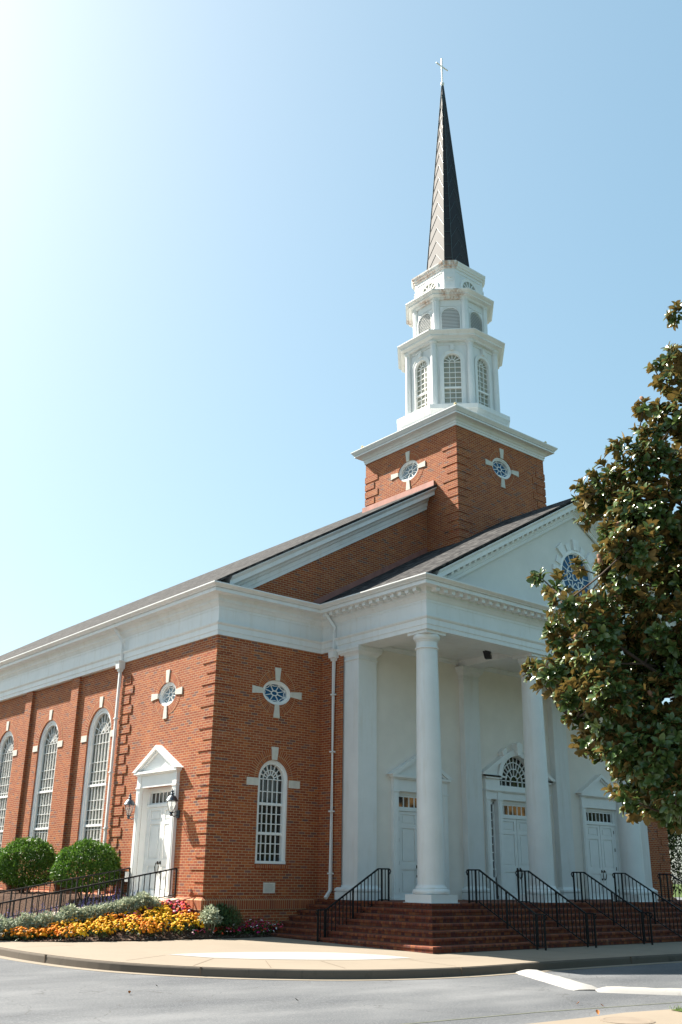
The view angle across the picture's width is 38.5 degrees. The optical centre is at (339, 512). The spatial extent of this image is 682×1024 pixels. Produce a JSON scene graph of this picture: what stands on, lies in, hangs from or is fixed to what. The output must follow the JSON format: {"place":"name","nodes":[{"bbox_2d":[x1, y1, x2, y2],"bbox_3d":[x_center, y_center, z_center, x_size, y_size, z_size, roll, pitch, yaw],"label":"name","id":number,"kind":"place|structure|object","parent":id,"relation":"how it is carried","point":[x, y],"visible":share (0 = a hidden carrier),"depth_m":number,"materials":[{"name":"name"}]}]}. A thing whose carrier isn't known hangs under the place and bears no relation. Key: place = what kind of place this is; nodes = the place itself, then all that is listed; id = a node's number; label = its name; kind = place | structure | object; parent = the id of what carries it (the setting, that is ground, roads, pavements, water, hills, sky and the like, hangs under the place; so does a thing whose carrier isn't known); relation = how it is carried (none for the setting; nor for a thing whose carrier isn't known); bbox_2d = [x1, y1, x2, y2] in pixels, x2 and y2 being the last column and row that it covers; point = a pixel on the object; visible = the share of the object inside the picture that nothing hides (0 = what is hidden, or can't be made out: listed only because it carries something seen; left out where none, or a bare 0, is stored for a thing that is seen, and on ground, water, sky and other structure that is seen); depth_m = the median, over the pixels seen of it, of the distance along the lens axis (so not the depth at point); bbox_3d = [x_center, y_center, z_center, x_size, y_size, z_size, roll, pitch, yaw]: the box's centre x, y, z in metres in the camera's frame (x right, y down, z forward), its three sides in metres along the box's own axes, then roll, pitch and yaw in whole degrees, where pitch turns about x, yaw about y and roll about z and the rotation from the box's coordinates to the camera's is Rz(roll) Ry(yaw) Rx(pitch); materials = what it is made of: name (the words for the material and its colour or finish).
{"place":"outdoors","nodes":[
{"label":"outdoors","id":0,"kind":"place"},
{"bbox_2d":[100,892,108,903],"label":"salvia plant","id":1,"kind":"object","parent":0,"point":[104,899],"visible":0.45,"depth_m":23.84,"materials":[{"name":"purple plant"}]},
{"bbox_2d":[0,897,681,1023],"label":"road","id":2,"kind":"structure","parent":0,"point":[30,993],"depth_m":14.47,"materials":[{"name":"grey asphalt"}]},
{"bbox_2d":[0,947,681,978],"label":"kerb","id":3,"kind":"structure","parent":2,"relation":"on","point":[266,973],"depth_m":17.62,"materials":[{"name":"concrete"}]},
{"bbox_2d":[44,955,631,975],"bbox_3d":[0.604,8.710,18.840,12.256,0.201,2.553,5,-21,-12],"label":"kerb joint","id":4,"kind":"object","parent":3,"relation":"on","point":[201,967],"visible":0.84,"depth_m":17.96,"materials":[{"name":"grey concrete"}]},
{"bbox_2d":[0,956,681,980],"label":"gutter strip","id":5,"kind":"object","parent":2,"relation":"on","point":[69,967],"visible":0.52,"depth_m":17.55,"materials":[{"name":"concrete"}]},
{"bbox_2d":[406,1002,676,1023],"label":"pavement joint","id":6,"kind":"object","parent":2,"relation":"on","point":[533,1012],"visible":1,"depth_m":13.44,"materials":[{"name":"grey concrete"}]},
{"bbox_2d":[514,969,597,989],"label":"painted kerb","id":7,"kind":"structure","parent":2,"relation":"on","point":[563,982],"depth_m":17.12,"materials":[{"name":"white paint"}]},
{"bbox_2d":[596,986,681,995],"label":"painted kerb","id":8,"kind":"structure","parent":2,"relation":"on","point":[642,990],"depth_m":15.93,"materials":[{"name":"white paint"}]},
{"bbox_2d":[0,936,681,969],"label":"sidewalk","id":9,"kind":"structure","parent":0,"point":[127,951],"depth_m":20.45,"materials":[{"name":"concrete"}]},
{"bbox_2d":[0,897,178,938],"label":"entrance ramp","id":10,"kind":"structure","parent":9,"relation":"on","point":[173,900],"depth_m":25.00,"materials":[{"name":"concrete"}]},
{"bbox_2d":[0,867,130,916],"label":"railing","id":11,"kind":"object","parent":10,"relation":"on","point":[61,881],"visible":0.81,"depth_m":25.72,"materials":[{"name":"black metal"}]},
{"bbox_2d":[124,872,128,881],"bbox_3d":[-5.835,9.997,26.827,0.120,0.260,0.040,17,-26,-37],"label":"push plate","id":12,"kind":"object","parent":11,"relation":"attached to","point":[126,875],"visible":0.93,"depth_m":26.81,"materials":[{"name":"metal"}]},
{"bbox_2d":[0,868,177,930],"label":"railing","id":13,"kind":"object","parent":10,"relation":"on","point":[82,887],"visible":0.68,"depth_m":23.79,"materials":[{"name":"black metal"}]},
{"bbox_2d":[0,889,273,940],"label":"mulch bed","id":14,"kind":"object","parent":9,"relation":"on","point":[119,933],"visible":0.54,"depth_m":24.18,"materials":[{"name":"brown soil"}]},
{"bbox_2d":[0,917,18,938],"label":"silver shrub","id":15,"kind":"object","parent":14,"relation":"on","point":[9,923],"visible":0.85,"depth_m":21.99,"materials":[{"name":"grey plant"}]},
{"bbox_2d":[15,912,39,932],"bbox_3d":[-7.119,9.443,22.314,0.706,0.642,0.690,-16,-26,37],"label":"silver shrub","id":16,"kind":"object","parent":14,"relation":"on","point":[27,918],"visible":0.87,"depth_m":22.22,"materials":[{"name":"grey plant"}]},
{"bbox_2d":[0,835,58,892],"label":"round shrub","id":17,"kind":"object","parent":14,"relation":"on","point":[44,860],"visible":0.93,"depth_m":29.73,"materials":[{"name":"green plant"}]},
{"bbox_2d":[25,915,43,927],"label":"silver shrub","id":18,"kind":"object","parent":14,"relation":"on","point":[37,922],"visible":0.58,"depth_m":22.35,"materials":[{"name":"grey plant"}]},
{"bbox_2d":[36,910,59,927],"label":"silver shrub","id":19,"kind":"object","parent":14,"relation":"on","point":[48,918],"visible":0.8,"depth_m":22.43,"materials":[{"name":"grey plant"}]},
{"bbox_2d":[45,914,63,924],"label":"silver shrub","id":20,"kind":"object","parent":14,"relation":"on","point":[58,918],"visible":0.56,"depth_m":22.57,"materials":[{"name":"grey plant"}]},
{"bbox_2d":[56,911,75,926],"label":"silver shrub","id":21,"kind":"object","parent":14,"relation":"on","point":[64,914],"visible":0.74,"depth_m":22.74,"materials":[{"name":"grey plant"}]},
{"bbox_2d":[55,903,81,919],"bbox_3d":[-6.339,9.525,23.001,0.703,0.640,0.695,-6,-22,18],"label":"silver shrub","id":22,"kind":"object","parent":14,"relation":"on","point":[70,908],"visible":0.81,"depth_m":22.95,"materials":[{"name":"grey plant"}]},
{"bbox_2d":[71,908,87,921],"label":"silver shrub","id":23,"kind":"object","parent":14,"relation":"on","point":[79,915],"visible":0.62,"depth_m":23.03,"materials":[{"name":"grey plant"}]},
{"bbox_2d":[47,837,121,900],"bbox_3d":[-7.075,10.001,27.322,2.082,1.783,2.050,17,-26,-37],"label":"round shrub","id":24,"kind":"object","parent":14,"relation":"on","point":[80,854],"visible":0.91,"depth_m":26.91,"materials":[{"name":"green plant"}]},
{"bbox_2d":[75,904,98,923],"bbox_3d":[-5.960,9.590,23.204,0.649,0.549,0.646,4,-21,-9],"label":"silver shrub","id":25,"kind":"object","parent":14,"relation":"on","point":[88,909],"visible":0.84,"depth_m":23.12,"materials":[{"name":"grey plant"}]},
{"bbox_2d":[87,904,106,922],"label":"silver shrub","id":26,"kind":"object","parent":14,"relation":"on","point":[99,910],"visible":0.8,"depth_m":23.27,"materials":[{"name":"grey plant"}]},
{"bbox_2d":[96,903,112,916],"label":"silver shrub","id":27,"kind":"object","parent":14,"relation":"on","point":[103,905],"visible":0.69,"depth_m":23.46,"materials":[{"name":"grey plant"}]},
{"bbox_2d":[2,903,207,937],"bbox_3d":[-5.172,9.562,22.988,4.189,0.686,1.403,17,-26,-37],"label":"marigold bed","id":28,"kind":"object","parent":14,"relation":"on","point":[157,913],"visible":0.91,"depth_m":23.11,"materials":[{"name":"yellow plant"}]},
{"bbox_2d":[105,901,121,916],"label":"silver shrub","id":29,"kind":"object","parent":14,"relation":"on","point":[114,909],"visible":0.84,"depth_m":23.54,"materials":[{"name":"grey plant"}]},
{"bbox_2d":[112,899,132,918],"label":"silver shrub","id":30,"kind":"object","parent":14,"relation":"on","point":[121,904],"visible":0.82,"depth_m":23.68,"materials":[{"name":"grey plant"}]},
{"bbox_2d":[119,896,140,912],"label":"silver shrub","id":31,"kind":"object","parent":14,"relation":"on","point":[131,901],"visible":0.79,"depth_m":23.85,"materials":[{"name":"grey plant"}]},
{"bbox_2d":[125,895,143,910],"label":"silver shrub","id":32,"kind":"object","parent":14,"relation":"on","point":[135,896],"visible":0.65,"depth_m":24.05,"materials":[{"name":"grey plant"}]},
{"bbox_2d":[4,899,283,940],"bbox_3d":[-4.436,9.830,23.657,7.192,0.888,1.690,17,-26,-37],"label":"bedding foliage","id":33,"kind":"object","parent":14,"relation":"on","point":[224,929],"visible":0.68,"depth_m":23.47,"materials":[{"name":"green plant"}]},
{"bbox_2d":[133,890,154,914],"bbox_3d":[-4.875,9.681,24.210,0.676,0.622,0.683,5,-21,-11],"label":"silver shrub","id":34,"kind":"object","parent":14,"relation":"on","point":[145,896],"visible":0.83,"depth_m":24.14,"materials":[{"name":"grey plant"}]},
{"bbox_2d":[18,930,275,941],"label":"mulch chips","id":35,"kind":"object","parent":14,"relation":"on","point":[147,938],"visible":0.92,"depth_m":22.78,"materials":[{"name":"brown wood"}]},
{"bbox_2d":[145,896,161,911],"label":"silver shrub","id":36,"kind":"object","parent":14,"relation":"on","point":[156,901],"visible":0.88,"depth_m":24.19,"materials":[{"name":"grey plant"}]},
{"bbox_2d":[118,899,193,921],"bbox_3d":[-4.571,9.794,24.093,2.088,0.547,0.870,17,-26,-37],"label":"impatiens bed","id":37,"kind":"object","parent":14,"relation":"on","point":[180,905],"visible":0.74,"depth_m":24.35,"materials":[{"name":"pink plant"}]},
{"bbox_2d":[197,904,223,934],"bbox_3d":[-3.168,10.006,23.969,0.686,0.800,0.725,3,-21,-7],"label":"silver shrub","id":38,"kind":"object","parent":14,"relation":"on","point":[209,913],"visible":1,"depth_m":23.92,"materials":[{"name":"grey plant"}]},
{"bbox_2d":[192,926,233,933],"bbox_3d":[-3.141,10.228,23.974,1.244,0.204,0.582,17,-26,-37],"label":"impatiens bed","id":39,"kind":"object","parent":14,"relation":"on","point":[215,929],"visible":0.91,"depth_m":23.91,"materials":[{"name":"plant"}]},
{"bbox_2d":[208,902,232,927],"bbox_3d":[-2.975,10.004,24.299,0.719,0.645,0.696,-9,-22,24],"label":"feathery shrub","id":40,"kind":"object","parent":39,"relation":"on","point":[222,909],"visible":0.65,"depth_m":24.24,"materials":[{"name":"green plant"}]},
{"bbox_2d":[229,917,282,932],"bbox_3d":[-2.104,10.470,24.846,1.818,0.366,0.657,17,-26,-37],"label":"impatiens bed","id":41,"kind":"object","parent":14,"relation":"on","point":[246,924],"visible":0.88,"depth_m":24.74,"materials":[{"name":"plant"}]},
{"bbox_2d":[219,904,243,928],"bbox_3d":[-2.718,10.091,24.386,0.849,0.663,0.864,17,-26,-37],"label":"feathery shrub","id":42,"kind":"object","parent":41,"relation":"on","point":[234,918],"visible":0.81,"depth_m":24.25,"materials":[{"name":"green plant"}]},
{"bbox_2d":[169,952,408,959],"bbox_3d":[-0.982,8.867,19.563,4.869,0.029,1.804,4,-21,-9],"label":"pavement marking","id":43,"kind":"object","parent":9,"relation":"on","point":[301,955],"visible":1,"depth_m":19.50,"materials":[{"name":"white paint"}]},
{"bbox_2d":[0,58,680,930],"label":"church building","id":44,"kind":"structure","parent":9,"relation":"on","point":[336,710],"depth_m":28.84,"materials":[{"name":"red brick"}]},
{"bbox_2d":[0,721,17,846],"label":"nave window","id":45,"kind":"structure","parent":44,"relation":"in","point":[8,745],"depth_m":36.36,"materials":[{"name":"white paint"}]},
{"bbox_2d":[29,710,62,855],"bbox_3d":[-9.991,9.282,33.282,0.270,5.050,2.370,17,-26,-37],"label":"nave window","id":46,"kind":"structure","parent":44,"relation":"in","point":[51,738],"depth_m":33.59,"materials":[{"name":"white paint"}]},
{"bbox_2d":[78,696,116,856],"bbox_3d":[-7.571,8.305,30.570,0.270,5.050,2.370,17,-26,-37],"label":"nave window","id":47,"kind":"structure","parent":44,"relation":"in","point":[101,728],"depth_m":30.85,"materials":[{"name":"white paint"}]},
{"bbox_2d":[124,793,134,819],"bbox_3d":[-5.926,8.362,27.771,0.405,0.750,0.330,17,-26,-37],"label":"wall lantern","id":48,"kind":"object","parent":44,"relation":"attached to","point":[129,803],"depth_m":27.66,"materials":[{"name":"metal"}]},
{"bbox_2d":[126,745,182,897],"bbox_3d":[-4.902,8.497,27.040,0.740,3.995,2.520,17,-26,-37],"label":"side door","id":49,"kind":"structure","parent":44,"relation":"in","point":[156,829],"depth_m":27.15,"materials":[{"name":"white paint"}]},
{"bbox_2d":[151,669,182,718],"bbox_3d":[-4.887,5.235,28.132,0.200,1.400,1.710,17,-26,-37],"label":"oval window","id":50,"kind":"structure","parent":44,"relation":"in","point":[170,693],"depth_m":28.18,"materials":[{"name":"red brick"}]},
{"bbox_2d":[166,788,179,817],"bbox_3d":[-4.434,7.760,26.100,0.405,0.750,0.330,17,-26,-37],"label":"wall lantern","id":51,"kind":"object","parent":44,"relation":"attached to","point":[171,799],"depth_m":26.00,"materials":[{"name":"glass"}]},
{"bbox_2d":[246,747,299,868],"bbox_3d":[-1.849,7.973,26.498,1.790,3.150,0.260,17,-26,-37],"label":"arched window","id":52,"kind":"structure","parent":44,"relation":"in","point":[271,779],"depth_m":26.56,"materials":[{"name":"white paint"}]},
{"bbox_2d":[252,667,301,717],"bbox_3d":[-1.793,5.092,27.572,1.710,1.400,0.200,17,-26,-37],"label":"oval window","id":53,"kind":"structure","parent":44,"relation":"in","point":[271,695],"depth_m":27.59,"materials":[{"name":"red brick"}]},
{"bbox_2d":[391,451,425,490],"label":"oval window","id":54,"kind":"structure","parent":44,"relation":"in","point":[411,471],"depth_m":34.92,"materials":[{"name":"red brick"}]},
{"bbox_2d":[387,755,452,899],"bbox_3d":[2.209,8.900,27.842,2.520,3.995,0.600,17,-26,-37],"label":"portico door","id":55,"kind":"structure","parent":44,"relation":"in","point":[403,778],"depth_m":27.47,"materials":[{"name":"white paint"}]},
{"bbox_2d":[410,344,430,411],"bbox_3d":[3.095,-4.888,36.577,0.245,2.830,1.200,17,-26,-37],"label":"lantern window","id":56,"kind":"structure","parent":44,"relation":"in","point":[421,371],"depth_m":36.66,"materials":[{"name":"white paint"}]},
{"bbox_2d":[417,272,441,294],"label":"fan window","id":57,"kind":"structure","parent":44,"relation":"in","point":[432,284],"depth_m":38.40,"materials":[{"name":"white paint"}]},
{"bbox_2d":[436,341,466,403],"bbox_3d":[4.183,-5.072,36.041,1.200,2.830,0.245,-1,-21,5],"label":"lantern window","id":58,"kind":"structure","parent":44,"relation":"in","point":[452,362],"depth_m":36.07,"materials":[{"name":"white paint"}]},
{"bbox_2d":[457,272,480,291],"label":"fan window","id":59,"kind":"structure","parent":44,"relation":"in","point":[466,283],"depth_m":38.26,"materials":[{"name":"white paint"}]},
{"bbox_2d":[473,343,493,409],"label":"lantern window","id":60,"kind":"structure","parent":44,"relation":"in","point":[482,366],"depth_m":36.47,"materials":[{"name":"white paint"}]},
{"bbox_2d":[483,650,491,658],"bbox_3d":[4.381,4.188,28.896,0.224,0.260,0.300,-7,-22,20],"label":"floodlight","id":61,"kind":"object","parent":44,"relation":"attached to","point":[487,654],"visible":0.8,"depth_m":28.82,"materials":[{"name":"black metal"}]},
{"bbox_2d":[485,448,518,487],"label":"oval window","id":62,"kind":"structure","parent":44,"relation":"in","point":[500,471],"depth_m":34.61,"materials":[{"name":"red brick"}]},
{"bbox_2d":[481,742,554,899],"bbox_3d":[5.500,9.580,30.506,3.440,4.675,0.640,17,-26,-37],"label":"centre door","id":63,"kind":"structure","parent":44,"relation":"in","point":[506,840],"depth_m":30.06,"materials":[{"name":"white paint"}]},
{"bbox_2d":[552,539,600,607],"bbox_3d":[7.491,2.036,30.917,2.420,2.420,0.165,17,-26,-37],"label":"round window","id":64,"kind":"structure","parent":44,"relation":"in","point":[570,579],"depth_m":30.98,"materials":[{"name":"white paint"}]},
{"bbox_2d":[576,774,621,898],"bbox_3d":[8.756,10.907,32.962,2.520,3.995,0.600,17,-26,-37],"label":"portico door","id":65,"kind":"structure","parent":44,"relation":"in","point":[598,815],"depth_m":32.85,"materials":[{"name":"white paint"}]},
{"bbox_2d":[269,898,681,953],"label":"brick steps","id":66,"kind":"structure","parent":9,"relation":"on","point":[462,926],"depth_m":23.78,"materials":[{"name":"red brick"}]},
{"bbox_2d":[315,868,390,941],"bbox_3d":[0.387,9.779,24.373,2.497,1.743,0.036,17,-26,-37],"label":"railing","id":67,"kind":"object","parent":66,"relation":"on","point":[339,899],"visible":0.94,"depth_m":24.37,"materials":[{"name":"black metal"}]},
{"bbox_2d":[466,869,546,950],"bbox_3d":[3.980,9.484,23.444,0.036,1.743,2.497,17,-26,-37],"label":"railing","id":68,"kind":"object","parent":66,"relation":"on","point":[536,929],"visible":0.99,"depth_m":23.35,"materials":[{"name":"black metal"}]},
{"bbox_2d":[515,870,596,947],"bbox_3d":[5.428,9.928,24.576,0.036,1.743,2.497,17,-26,-37],"label":"railing","id":69,"kind":"object","parent":66,"relation":"on","point":[587,940],"visible":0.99,"depth_m":24.48,"materials":[{"name":"black metal"}]},
{"bbox_2d":[571,872,652,944],"bbox_3d":[7.227,10.479,25.983,0.036,1.743,2.497,17,-26,-37],"label":"railing","id":70,"kind":"object","parent":66,"relation":"on","point":[639,911],"visible":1,"depth_m":25.88,"materials":[{"name":"black metal"}]},
{"bbox_2d":[612,873,681,937],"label":"railing","id":71,"kind":"object","parent":66,"relation":"on","point":[653,893],"visible":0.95,"depth_m":27.26,"materials":[{"name":"black metal"}]},
{"bbox_2d":[657,874,681,906],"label":"railing","id":72,"kind":"object","parent":66,"relation":"on","point":[659,877],"visible":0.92,"depth_m":29.30,"materials":[{"name":"black metal"}]},
{"bbox_2d":[666,793,681,894],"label":"background tree","id":73,"kind":"object","parent":9,"relation":"on","point":[673,843],"visible":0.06,"depth_m":41.14,"materials":[{"name":"green plant"}]},
{"bbox_2d":[0,0,681,883],"label":"sky","id":74,"kind":"structure","parent":0,"point":[215,215],"materials":[{"name":"blue"}]},
{"bbox_2d":[530,1009,681,1023],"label":"pavement","id":75,"kind":"structure","parent":0,"point":[668,1016],"depth_m":13.10,"materials":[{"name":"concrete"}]},
{"bbox_2d":[599,1016,654,1023],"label":"manhole cover","id":76,"kind":"object","parent":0,"point":[626,1020],"visible":1,"depth_m":12.81,"materials":[{"name":"concrete"}]},
{"bbox_2d":[637,1006,681,1011],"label":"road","id":77,"kind":"structure","parent":0,"point":[663,1008],"depth_m":14.17,"materials":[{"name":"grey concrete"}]},
{"bbox_2d":[673,884,681,896],"bbox_3d":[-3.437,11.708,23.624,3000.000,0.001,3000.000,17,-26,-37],"label":"ground","id":78,"kind":"structure","parent":0,"point":[677,894],"depth_m":312.90,"materials":[{"name":"plant"}]},
{"label":"lawn","id":79,"kind":"structure","parent":0,"visible":0},
{"bbox_2d":[519,300,681,834],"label":"magnolia tree","id":80,"kind":"object","parent":79,"relation":"on","point":[593,671],"visible":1,"depth_m":16.86,"materials":[{"name":"green plant"}]}
]}

